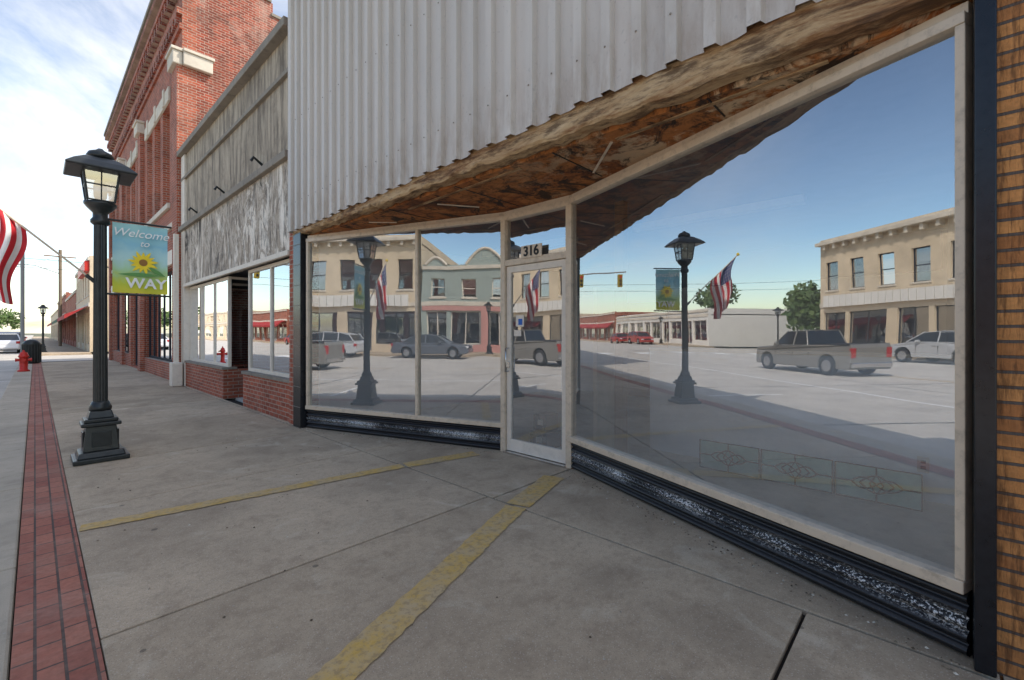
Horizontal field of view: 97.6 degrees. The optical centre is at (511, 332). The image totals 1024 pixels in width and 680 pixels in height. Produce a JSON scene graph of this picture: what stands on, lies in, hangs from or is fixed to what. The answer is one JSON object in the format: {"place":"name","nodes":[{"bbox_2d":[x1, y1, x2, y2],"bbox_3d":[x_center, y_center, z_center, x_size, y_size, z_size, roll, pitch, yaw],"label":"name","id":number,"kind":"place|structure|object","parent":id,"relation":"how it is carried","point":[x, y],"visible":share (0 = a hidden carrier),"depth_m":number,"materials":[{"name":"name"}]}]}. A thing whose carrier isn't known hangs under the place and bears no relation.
{"place":"outdoors","nodes":[
{"label":"outdoors","id":0,"kind":"place"},
{"bbox_2d":[0,335,33,398],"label":"street","id":1,"kind":"structure","parent":0,"point":[7,372],"depth_m":18.65,"materials":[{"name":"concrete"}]},
{"bbox_2d":[0,334,19,352],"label":"parked car","id":2,"kind":"object","parent":1,"relation":"on","point":[9,341],"visible":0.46,"depth_m":33.34,"materials":[{"name":"paint"}]},
{"bbox_2d":[0,307,25,329],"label":"tree","id":3,"kind":"object","parent":1,"relation":"on","point":[9,318],"visible":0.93,"depth_m":142.59,"materials":[{"name":"green plant"}]},
{"bbox_2d":[0,354,108,364],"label":"cross street","id":4,"kind":"structure","parent":0,"point":[7,360],"depth_m":26.55,"materials":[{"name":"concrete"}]},
{"bbox_2d":[32,337,91,355],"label":"sidewalk","id":5,"kind":"structure","parent":0,"point":[52,347],"depth_m":37.47,"materials":[{"name":"concrete"}]},
{"bbox_2d":[18,250,75,345],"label":"utility pole","id":6,"kind":"object","parent":5,"relation":"on","point":[59,300],"visible":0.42,"depth_m":46.40,"materials":[{"name":"brown wood"}]},
{"bbox_2d":[51,309,57,340],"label":"front wall","id":7,"kind":"structure","parent":5,"relation":"on","point":[54,331],"depth_m":90.95,"materials":[{"name":"beige paint"}]},
{"bbox_2d":[62,292,68,343],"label":"front wall","id":8,"kind":"structure","parent":5,"relation":"on","point":[64,320],"depth_m":60.91,"materials":[{"name":"red brick"}]},
{"bbox_2d":[66,293,75,346],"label":"front wall","id":9,"kind":"structure","parent":5,"relation":"on","point":[71,324],"depth_m":48.67,"materials":[{"name":"red brick"}]},
{"bbox_2d":[76,255,92,351],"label":"front wall","id":10,"kind":"structure","parent":5,"relation":"on","point":[84,323],"depth_m":35.77,"materials":[{"name":"beige paint"}]},
{"bbox_2d":[0,0,287,332],"label":"sky","id":11,"kind":"structure","parent":0,"point":[63,63],"materials":[{"name":"white"}]},
{"bbox_2d":[25,333,540,410],"bbox_3d":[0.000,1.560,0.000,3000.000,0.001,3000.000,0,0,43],"label":"ground","id":12,"kind":"structure","parent":0,"point":[48,335],"depth_m":253.88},
{"bbox_2d":[0,364,32,679],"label":"curb","id":13,"kind":"structure","parent":12,"relation":"on","point":[14,407],"depth_m":3.98,"materials":[{"name":"concrete"}]},
{"bbox_2d":[20,253,24,351],"bbox_3d":[-25.380,-1.700,18.529,0.330,6.200,7.073,0,0,43],"label":"pole","id":14,"kind":"object","parent":13,"relation":"on","point":[22,300],"visible":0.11,"depth_m":21.02,"materials":[{"name":"metal"}]},
{"bbox_2d":[15,350,31,371],"bbox_3d":[-17.669,1.015,16.208,0.370,0.770,0.420,0,0,43],"label":"fire hydrant","id":15,"kind":"object","parent":13,"relation":"on","point":[23,359],"visible":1,"depth_m":16.15,"materials":[{"name":"metal"}]},
{"bbox_2d":[22,339,41,363],"bbox_3d":[-21.938,0.850,20.463,0.640,1.100,0.640,0,0,43],"label":"litter bin","id":16,"kind":"object","parent":13,"relation":"on","point":[32,348],"visible":0.81,"depth_m":20.32,"materials":[{"name":"black metal"}]},
{"bbox_2d":[197,0,278,367],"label":"side wall","id":17,"kind":"structure","parent":12,"relation":"on","point":[232,35],"depth_m":12.96,"materials":[{"name":"red brick"}]},
{"bbox_2d":[312,242,318,404],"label":"party wall","id":18,"kind":"structure","parent":0,"point":[315,323],"depth_m":7.03,"materials":[{"name":"beige brick"}]},
{"bbox_2d":[41,359,1014,679],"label":"sidewalk","id":19,"kind":"structure","parent":0,"point":[565,567],"depth_m":2.62,"materials":[{"name":"concrete"}]},
{"bbox_2d":[10,362,106,679],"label":"brick paver strip","id":20,"kind":"object","parent":19,"relation":"on","point":[55,635],"visible":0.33,"depth_m":2.54,"materials":[{"name":"brick"}]},
{"bbox_2d":[63,148,137,465],"bbox_3d":[-4.593,-0.325,4.999,0.577,3.450,0.577,0,0,43],"label":"street lamp","id":21,"kind":"object","parent":19,"relation":"on","point":[100,420],"visible":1,"depth_m":4.95,"materials":[{"name":"black metal"}]},
{"bbox_2d":[0,208,93,304],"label":"american flag","id":22,"kind":"object","parent":21,"relation":"attached to","point":[13,239],"visible":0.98,"depth_m":4.52,"materials":[{"name":"multicoloured fabric"}]},
{"bbox_2d":[107,218,171,297],"bbox_3d":[-4.351,-0.860,5.245,0.040,0.864,0.590,0,0,43],"label":"street banner","id":23,"kind":"object","parent":21,"relation":"attached to","point":[140,258],"visible":1,"depth_m":5.24,"materials":[{"name":"multicoloured fabric"}]},
{"bbox_2d":[112,0,196,379],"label":"front wall","id":24,"kind":"structure","parent":19,"relation":"on","point":[157,170],"depth_m":14.76,"materials":[{"name":"red brick"}]},
{"bbox_2d":[109,192,112,359],"bbox_3d":[-20.558,-2.900,22.955,0.600,8.600,0.120,0,0,43],"label":"pilaster","id":25,"kind":"object","parent":24,"relation":"attached to","point":[110,301],"visible":0.64,"depth_m":22.75,"materials":[{"name":"red brick"}]},
{"bbox_2d":[120,185,124,364],"bbox_3d":[-17.278,-2.900,19.874,0.600,8.600,0.120,0,0,43],"label":"pilaster","id":26,"kind":"object","parent":24,"relation":"attached to","point":[122,297],"visible":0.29,"depth_m":19.67,"materials":[{"name":"red brick"}]},
{"bbox_2d":[117,293,128,352],"bbox_3d":[-18.061,-0.500,20.939,5.400,2.800,0.060,0,0,43],"label":"window frame","id":27,"kind":"object","parent":24,"relation":"attached to","point":[127,351],"visible":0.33,"depth_m":20.91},
{"bbox_2d":[118,293,128,350],"bbox_3d":[-18.061,-0.500,20.939,5.380,2.780,0.001,0,0,43],"label":"window glass","id":28,"kind":"object","parent":27,"relation":"in","point":[126,322],"visible":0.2,"depth_m":20.73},
{"bbox_2d":[104,0,153,136],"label":"parapet coping","id":29,"kind":"object","parent":24,"relation":"on","point":[134,50],"visible":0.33,"depth_m":16.57,"materials":[{"name":"brick"}]},
{"bbox_2d":[105,0,162,140],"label":"cornice band","id":30,"kind":"object","parent":24,"relation":"attached to","point":[153,13],"visible":0.67,"depth_m":16.35,"materials":[{"name":"red brick"}]},
{"bbox_2d":[107,0,165,148],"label":"cornice band","id":31,"kind":"object","parent":24,"relation":"attached to","point":[147,44],"visible":0.33,"depth_m":15.75,"materials":[{"name":"red brick"}]},
{"bbox_2d":[138,133,143,371],"bbox_3d":[-13.597,-2.900,16.417,0.600,8.600,0.120,0,0,43],"label":"pilaster","id":32,"kind":"object","parent":24,"relation":"attached to","point":[140,220],"visible":0.64,"depth_m":16.22,"materials":[{"name":"red brick"}]},
{"bbox_2d":[108,0,177,151],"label":"cornice dentils","id":33,"kind":"object","parent":24,"relation":"attached to","point":[166,12],"visible":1,"depth_m":15.65,"materials":[{"name":"red brick"}]},
{"bbox_2d":[113,14,180,158],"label":"cornice dentils","id":34,"kind":"object","parent":24,"relation":"attached to","point":[171,31],"visible":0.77,"depth_m":14.85,"materials":[{"name":"red brick"}]},
{"bbox_2d":[112,6,181,155],"bbox_3d":[-14.876,-8.680,17.619,16.290,0.160,0.120,0,0,43],"label":"cornice band","id":35,"kind":"object","parent":24,"relation":"attached to","point":[178,10],"visible":0.43,"depth_m":14.35,"materials":[{"name":"red brick"}]},
{"bbox_2d":[115,22,181,160],"bbox_3d":[-14.856,-8.280,17.640,16.290,0.160,0.060,0,0,43],"label":"cornice band","id":36,"kind":"object","parent":24,"relation":"attached to","point":[162,64],"visible":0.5,"depth_m":14.93,"materials":[{"name":"red brick"}]},
{"bbox_2d":[144,203,169,226],"bbox_3d":[-11.524,-3.725,14.498,4.050,0.150,0.080,0,0,43],"label":"window sill","id":37,"kind":"structure","parent":24,"relation":"attached to","point":[165,208],"depth_m":13.95,"materials":[{"name":"stone"}]},
{"bbox_2d":[144,86,170,141],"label":"lintel","id":38,"kind":"structure","parent":24,"relation":"attached to","point":[160,110],"depth_m":14.09,"materials":[{"name":"stone"}]},
{"bbox_2d":[149,271,171,361],"bbox_3d":[-11.355,-0.500,14.641,5.400,2.800,0.060,0,0,43],"label":"window frame","id":39,"kind":"object","parent":24,"relation":"attached to","point":[159,357],"visible":0.41,"depth_m":15.23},
{"bbox_2d":[150,274,171,359],"bbox_3d":[-11.355,-0.500,14.641,5.380,2.780,0.001,0,0,43],"label":"window glass","id":40,"kind":"object","parent":39,"relation":"in","point":[161,327],"visible":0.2,"depth_m":14.88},
{"bbox_2d":[172,64,181,361],"bbox_3d":[-9.157,-2.900,12.248,0.600,8.600,0.120,0,0,43],"label":"pilaster","id":41,"kind":"object","parent":24,"relation":"attached to","point":[176,133],"visible":0.57,"depth_m":12.06,"materials":[{"name":"red brick"}]},
{"bbox_2d":[167,49,182,73],"bbox_3d":[-9.199,-7.375,12.219,0.740,0.350,0.220,0,0,43],"label":"pilaster cap","id":42,"kind":"object","parent":41,"relation":"on","point":[175,57],"visible":0.87,"depth_m":12.01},
{"bbox_2d":[183,51,212,75],"bbox_3d":[-8.613,-7.375,12.288,0.140,0.350,0.677,0,0,43],"label":"corner cap return","id":43,"kind":"object","parent":24,"relation":"attached to","point":[196,63],"visible":1,"depth_m":12.24,"materials":[{"name":"stone"}]},
{"bbox_2d":[169,234,182,386],"bbox_3d":[-8.831,-0.600,11.777,0.300,4.000,0.240,0,0,43],"label":"pilaster","id":44,"kind":"object","parent":19,"relation":"on","point":[175,372],"visible":1,"depth_m":11.77,"materials":[{"name":"paint"}]},
{"bbox_2d":[181,154,195,385],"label":"end pier","id":45,"kind":"structure","parent":19,"relation":"on","point":[185,323],"depth_m":11.85,"materials":[{"name":"white paint"}]},
{"bbox_2d":[186,363,235,398],"bbox_3d":[-7.263,1.090,10.709,3.450,0.620,0.230,0,0,43],"label":"bulkhead","id":46,"kind":"object","parent":19,"relation":"on","point":[219,383],"visible":0.86,"depth_m":10.03,"materials":[{"name":"red brick"}]},
{"bbox_2d":[184,360,236,369],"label":"bulkhead sill","id":47,"kind":"structure","parent":46,"relation":"on","point":[209,365],"depth_m":10.08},
{"bbox_2d":[190,276,231,366],"bbox_3d":[-7.259,-0.235,10.713,3.450,1.930,0.060,0,0,43],"label":"window frame","id":48,"kind":"object","parent":46,"relation":"on","point":[229,321],"visible":0.96,"depth_m":10.29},
{"bbox_2d":[192,280,226,363],"bbox_3d":[-7.259,-0.235,10.713,3.430,1.910,0.001,0,0,43],"label":"window glass","id":49,"kind":"object","parent":48,"relation":"in","point":[221,322],"visible":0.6,"depth_m":10.59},
{"bbox_2d":[236,368,247,397],"bbox_3d":[-5.571,1.090,10.136,0.200,0.620,1.250,0,0,43],"label":"bulkhead return","id":50,"kind":"object","parent":19,"relation":"on","point":[239,384],"visible":0.21,"depth_m":9.66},
{"bbox_2d":[243,374,288,421],"bbox_3d":[-4.197,1.090,7.830,2.360,0.620,0.230,0,0,43],"label":"bulkhead","id":51,"kind":"object","parent":19,"relation":"on","point":[267,396],"visible":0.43,"depth_m":7.65,"materials":[{"name":"red brick"}]},
{"bbox_2d":[241,371,288,382],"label":"bulkhead sill","id":52,"kind":"structure","parent":51,"relation":"on","point":[270,377],"depth_m":7.65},
{"bbox_2d":[248,259,288,377],"bbox_3d":[-4.194,-0.235,7.834,2.360,1.930,0.060,0,0,43],"label":"window frame","id":53,"kind":"object","parent":51,"relation":"on","point":[271,266],"visible":0.61,"depth_m":7.82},
{"bbox_2d":[251,263,288,373],"bbox_3d":[-4.194,-0.235,7.834,2.340,1.910,0.001,0,0,43],"label":"window glass","id":54,"kind":"object","parent":53,"relation":"in","point":[260,319],"visible":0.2,"depth_m":7.92,"materials":[{"name":"glass"}]},
{"bbox_2d":[289,233,292,424],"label":"brick pier","id":55,"kind":"structure","parent":19,"relation":"on","point":[290,328],"depth_m":6.86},
{"bbox_2d":[183,250,288,286],"bbox_3d":[-6.028,-1.240,9.351,7.110,0.080,0.060,0,0,43],"label":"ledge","id":56,"kind":"object","parent":55,"relation":"attached to","point":[279,255],"visible":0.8,"depth_m":8.39,"materials":[{"name":"white paint"}]},
{"bbox_2d":[185,160,288,284],"bbox_3d":[-5.935,-1.990,9.449,7.110,1.420,0.250,0,0,43],"label":"sign panel","id":57,"kind":"object","parent":56,"relation":"on","point":[248,224],"visible":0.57,"depth_m":8.51,"materials":[{"name":"white paint"}]},
{"bbox_2d":[186,35,287,220],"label":"wall","id":58,"kind":"structure","parent":57,"relation":"on","point":[260,133],"depth_m":8.60,"materials":[{"name":"wood"}]},
{"bbox_2d":[176,16,287,156],"bbox_3d":[-6.117,-4.790,9.585,7.560,0.140,0.400,0,0,43],"label":"cap","id":59,"kind":"object","parent":58,"relation":"on","point":[272,41],"visible":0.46,"depth_m":8.42,"materials":[{"name":"stone"}]},
{"bbox_2d":[178,149,287,231],"bbox_3d":[-6.177,-2.760,9.477,7.500,0.120,0.120,0,0,43],"label":"ledge","id":60,"kind":"object","parent":58,"relation":"attached to","point":[280,158],"visible":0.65,"depth_m":8.39,"materials":[{"name":"wood"}]},
{"bbox_2d":[181,67,287,181],"bbox_3d":[-6.156,-4.085,9.499,7.500,0.070,0.060,0,0,43],"label":"ledge","id":61,"kind":"object","parent":58,"relation":"attached to","point":[265,94],"visible":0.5,"depth_m":8.51,"materials":[{"name":"wood"}]},
{"bbox_2d":[288,0,292,233],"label":"panel trim","id":62,"kind":"structure","parent":55,"relation":"attached to","point":[288,119],"depth_m":6.71,"materials":[{"name":"paint"}]},
{"bbox_2d":[293,232,309,427],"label":"black pier","id":63,"kind":"structure","parent":19,"relation":"on","point":[300,416],"depth_m":6.61,"materials":[{"name":"paint"}]},
{"bbox_2d":[78,452,563,679],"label":"yellow painted lines","id":64,"kind":"object","parent":19,"relation":"on","point":[354,658],"visible":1,"depth_m":2.67,"materials":[{"name":"paint"}]},
{"bbox_2d":[307,409,499,449],"bbox_3d":[-1.548,1.260,5.949,3.210,0.280,0.028,0,0,24],"label":"window base","id":65,"kind":"object","parent":19,"relation":"on","point":[486,437],"visible":0.98,"depth_m":5.86,"materials":[{"name":"metal"}]},
{"bbox_2d":[305,405,503,427],"bbox_3d":[-1.542,1.093,5.961,3.210,0.055,0.110,0,0,24],"label":"window sill","id":66,"kind":"structure","parent":65,"relation":"on","point":[469,421],"depth_m":5.83,"materials":[{"name":"beige metal"}]},
{"bbox_2d":[306,242,311,404],"bbox_3d":[-2.991,-0.133,6.604,0.040,2.395,0.080,0,0,24],"label":"window mullion","id":67,"kind":"structure","parent":66,"relation":"on","point":[308,323],"depth_m":6.57,"materials":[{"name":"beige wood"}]},
{"bbox_2d":[415,230,420,414],"bbox_3d":[-1.219,-0.133,5.818,0.040,2.395,0.080,0,0,24],"label":"window mullion","id":68,"kind":"structure","parent":66,"relation":"on","point":[417,322],"depth_m":5.79,"materials":[{"name":"beige metal"}]},
{"bbox_2d":[319,239,560,411],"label":"side wall","id":69,"kind":"structure","parent":19,"relation":"on","point":[366,324],"depth_m":8.18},
{"bbox_2d":[500,215,510,450],"bbox_3d":[-0.075,0.010,5.318,0.070,2.780,0.110,0,0,43],"label":"door jamb","id":70,"kind":"object","parent":19,"relation":"on","point":[505,239],"depth_m":5.28,"materials":[{"name":"beige metal"}]},
{"bbox_2d":[507,266,512,449],"bbox_3d":[-0.024,0.300,5.266,0.065,2.150,0.045,0,0,43],"label":"door stile","id":71,"kind":"object","parent":70,"relation":"attached to","point":[510,355],"depth_m":5.24,"materials":[{"name":"white paint"}]},
{"bbox_2d":[80,425,959,674],"bbox_3d":[-1.864,1.396,4.479,9.022,0.008,3.483,0,0,43],"label":"pavement debris","id":72,"kind":"object","parent":19,"relation":"on","point":[875,623],"visible":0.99,"depth_m":2.56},
{"bbox_2d":[503,450,565,467],"bbox_3d":[0.268,1.390,4.989,0.880,0.020,0.160,0,0,43],"label":"threshold","id":73,"kind":"object","parent":19,"relation":"on","point":[541,460],"visible":0.57,"depth_m":4.92,"materials":[{"name":"silver metal"}]},
{"bbox_2d":[511,439,561,462],"bbox_3d":[0.269,1.308,4.991,0.740,0.135,0.043,0,0,43],"label":"door rail","id":74,"kind":"object","parent":73,"relation":"on","point":[539,450],"depth_m":4.96,"materials":[{"name":"metal"}]},
{"bbox_2d":[566,199,576,468],"bbox_3d":[0.617,0.010,4.667,0.070,2.780,0.110,0,0,43],"label":"door jamb","id":75,"kind":"object","parent":19,"relation":"on","point":[569,320],"depth_m":4.62,"materials":[{"name":"beige metal"}]},
{"bbox_2d":[505,251,565,266],"bbox_3d":[0.271,-0.815,4.992,0.880,0.070,0.100,0,0,43],"label":"door head","id":76,"kind":"object","parent":75,"relation":"attached to","point":[542,258],"depth_m":4.92,"materials":[{"name":"beige wood"}]},
{"bbox_2d":[521,243,541,258],"bbox_3d":[0.215,-0.905,4.962,0.300,0.140,0.008,0,0,43],"label":"number plate","id":77,"kind":"object","parent":76,"relation":"attached to","point":[538,247],"visible":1,"depth_m":4.95,"materials":[{"name":"beige metal"}]},
{"bbox_2d":[505,200,565,221],"bbox_3d":[0.271,-1.350,4.992,0.880,0.060,0.100,0,0,43],"label":"transom head","id":78,"kind":"object","parent":76,"relation":"on","point":[541,210],"visible":0.79,"depth_m":4.95},
{"bbox_2d":[505,195,569,214],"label":"head trim","id":79,"kind":"structure","parent":78,"relation":"on","point":[538,204],"depth_m":4.94,"materials":[{"name":"beige wood"}]},
{"bbox_2d":[562,259,565,463],"bbox_3d":[0.563,0.300,4.715,0.065,2.150,0.045,0,0,43],"label":"door stile","id":80,"kind":"object","parent":75,"relation":"attached to","point":[563,361],"depth_m":4.70,"materials":[{"name":"white paint"}]},
{"bbox_2d":[511,259,561,272],"bbox_3d":[0.269,-0.738,4.991,0.740,0.075,0.043,0,0,43],"label":"door rail","id":81,"kind":"object","parent":80,"relation":"attached to","point":[538,266],"depth_m":4.96,"materials":[{"name":"white paint"}]},
{"bbox_2d":[571,443,968,655],"bbox_3d":[1.279,1.260,3.294,0.028,0.280,3.055,0,0,-26],"label":"window base","id":82,"kind":"object","parent":19,"relation":"on","point":[934,612],"visible":0.84,"depth_m":2.51,"materials":[{"name":"metal"}]},
{"bbox_2d":[566,435,971,594],"bbox_3d":[1.292,1.093,3.300,0.110,0.055,3.055,0,0,-26],"label":"window sill","id":83,"kind":"structure","parent":82,"relation":"on","point":[929,571],"depth_m":2.51,"materials":[{"name":"beige metal"}]},
{"bbox_2d":[574,205,575,434],"bbox_3d":[0.618,-0.133,4.652,0.080,2.395,0.035,0,0,-26],"label":"window mullion","id":84,"kind":"structure","parent":83,"relation":"on","point":[574,319],"depth_m":4.65,"materials":[{"name":"beige metal"}]},
{"bbox_2d":[955,22,971,580],"bbox_3d":[1.965,-0.133,1.949,0.080,2.395,0.035,0,0,-26],"label":"window mullion","id":85,"kind":"structure","parent":83,"relation":"on","point":[963,301],"depth_m":1.93,"materials":[{"name":"beige metal"}]},
{"bbox_2d":[568,10,971,204],"bbox_3d":[1.292,-1.355,3.300,0.090,0.050,3.055,0,0,-26],"label":"window head","id":86,"kind":"object","parent":85,"relation":"on","point":[936,33],"depth_m":2.52,"materials":[{"name":"beige metal"}]},
{"bbox_2d":[570,1,971,197],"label":"head trim","id":87,"kind":"structure","parent":86,"relation":"on","point":[966,6],"depth_m":2.50,"materials":[{"name":"beige metal"}]},
{"bbox_2d":[966,590,971,656],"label":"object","id":88,"kind":"object","parent":82,"relation":"attached to","point":[969,626],"depth_m":1.94,"materials":[{"name":"black paint"}]},
{"bbox_2d":[947,174,954,354],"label":"side wall","id":89,"kind":"structure","parent":19,"relation":"on","point":[951,286],"depth_m":4.90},
{"bbox_2d":[972,0,996,677],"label":"black pier","id":90,"kind":"structure","parent":19,"relation":"on","point":[984,333],"depth_m":1.83,"materials":[{"name":"paint"}]},
{"bbox_2d":[293,0,967,235],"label":"fascia beam","id":91,"kind":"structure","parent":90,"relation":"on","point":[809,27],"depth_m":2.68,"materials":[{"name":"brown wood"}]},
{"bbox_2d":[289,0,821,231],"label":"corrugated panel","id":92,"kind":"object","parent":91,"relation":"attached to","point":[441,66],"visible":1,"depth_m":4.21,"materials":[{"name":"paint"}]},
{"bbox_2d":[997,0,1023,679],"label":"front wall","id":93,"kind":"structure","parent":19,"relation":"on","point":[1010,338],"depth_m":1.82,"materials":[{"name":"brown brick"}]},
{"bbox_2d":[310,0,971,234],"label":"soffit","id":94,"kind":"structure","parent":93,"relation":"attached to","point":[543,176],"depth_m":3.61,"materials":[{"name":"wood"}]},
{"bbox_2d":[408,167,521,209],"bbox_3d":[-0.556,-1.425,4.521,0.035,0.009,1.801,0,0,-45],"label":"loose lath","id":95,"kind":"object","parent":94,"relation":"attached to","point":[474,185],"visible":1,"depth_m":4.38,"materials":[{"name":"brown wood"}]},
{"bbox_2d":[615,59,828,139],"bbox_3d":[1.213,-1.425,2.825,0.030,0.009,1.302,0,0,-43],"label":"loose lath","id":96,"kind":"object","parent":94,"relation":"attached to","point":[795,73],"visible":1,"depth_m":2.70,"materials":[{"name":"brown wood"}]},
{"bbox_2d":[352,36,954,271],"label":"ceiling","id":97,"kind":"structure","parent":0,"point":[871,154],"depth_m":4.56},
{"bbox_2d":[402,388,954,569],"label":"floor","id":98,"kind":"structure","parent":0,"point":[929,535],"depth_m":3.87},
{"bbox_2d":[530,411,560,447],"bbox_3d":[0.409,1.183,5.439,0.250,0.407,0.310,0,0,43],"label":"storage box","id":99,"kind":"object","parent":98,"relation":"on","point":[545,431],"visible":0.86,"depth_m":5.36,"materials":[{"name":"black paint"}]},
{"bbox_2d":[593,287,614,448],"bbox_3d":[1.047,0.444,5.052,0.050,1.888,0.400,0,0,43],"label":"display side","id":100,"kind":"object","parent":98,"relation":"on","point":[603,366],"visible":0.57,"depth_m":5.00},
{"bbox_2d":[615,200,627,452],"bbox_3d":[1.250,-0.056,5.136,0.110,2.888,0.100,0,0,43],"label":"wood post","id":101,"kind":"object","parent":98,"relation":"on","point":[621,325],"visible":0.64,"depth_m":5.10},
{"bbox_2d":[560,229,946,391],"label":"back wall","id":102,"kind":"structure","parent":98,"relation":"on","point":[898,313],"depth_m":7.63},
{"bbox_2d":[628,301,667,397],"bbox_3d":[2.871,0.365,9.595,0.950,2.030,0.060,0,0,43],"label":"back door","id":103,"kind":"structure","parent":102,"relation":"attached to","point":[647,325],"depth_m":9.60,"materials":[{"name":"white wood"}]},
{"bbox_2d":[558,228,941,295],"bbox_3d":[3.683,-1.190,8.743,6.800,0.580,0.190,0,0,43],"label":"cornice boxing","id":104,"kind":"object","parent":102,"relation":"attached to","point":[912,252],"visible":0.86,"depth_m":7.65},
{"bbox_2d":[650,350,954,505],"bbox_3d":[2.511,0.794,4.281,2.500,1.188,0.080,0,0,43],"label":"partition","id":105,"kind":"object","parent":98,"relation":"on","point":[895,413],"visible":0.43,"depth_m":4.02,"materials":[{"name":"glass"}]},
{"bbox_2d":[649,449,954,514],"bbox_3d":[2.479,1.354,4.247,2.500,0.068,0.015,0,0,43],"label":"baseboard","id":106,"kind":"object","parent":105,"relation":"attached to","point":[939,507],"visible":0.36,"depth_m":4.73,"materials":[{"name":"white paint"}]},
{"bbox_2d":[649,347,954,358],"bbox_3d":[2.511,0.185,4.281,2.500,0.030,0.120,0,0,43],"label":"partition cap","id":107,"kind":"object","parent":105,"relation":"on","point":[934,356],"visible":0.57,"depth_m":4.01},
{"bbox_2d":[699,439,922,511],"bbox_3d":[2.557,1.241,4.047,1.700,0.290,0.023,0,0,43],"label":"leaded glass panel","id":108,"kind":"object","parent":98,"relation":"on","point":[897,488],"visible":1,"depth_m":3.92,"materials":[{"name":"glass"}]},
{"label":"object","id":109,"kind":"object","parent":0,"visible":0},
{"bbox_2d":[196,257,288,288],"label":"interior ceiling","id":110,"kind":"structure","parent":109,"relation":"attached to","point":[239,284],"depth_m":10.98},
{"bbox_3d":[-1.542,-0.135,5.961,3.000,2.470,1.049,0,0,43],"label":"left window glass","id":111,"kind":"object","parent":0,"visible":0},
{"bbox_2d":[306,216,501,242],"bbox_3d":[-1.542,-1.355,5.961,3.210,0.050,0.090,0,0,24],"label":"window head","id":112,"kind":"object","parent":111,"relation":"attached to","point":[496,219],"depth_m":5.83,"materials":[{"name":"beige metal"}]},
{"bbox_2d":[308,212,504,237],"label":"head trim","id":113,"kind":"structure","parent":112,"relation":"on","point":[416,224],"depth_m":5.84,"materials":[{"name":"beige wood"}]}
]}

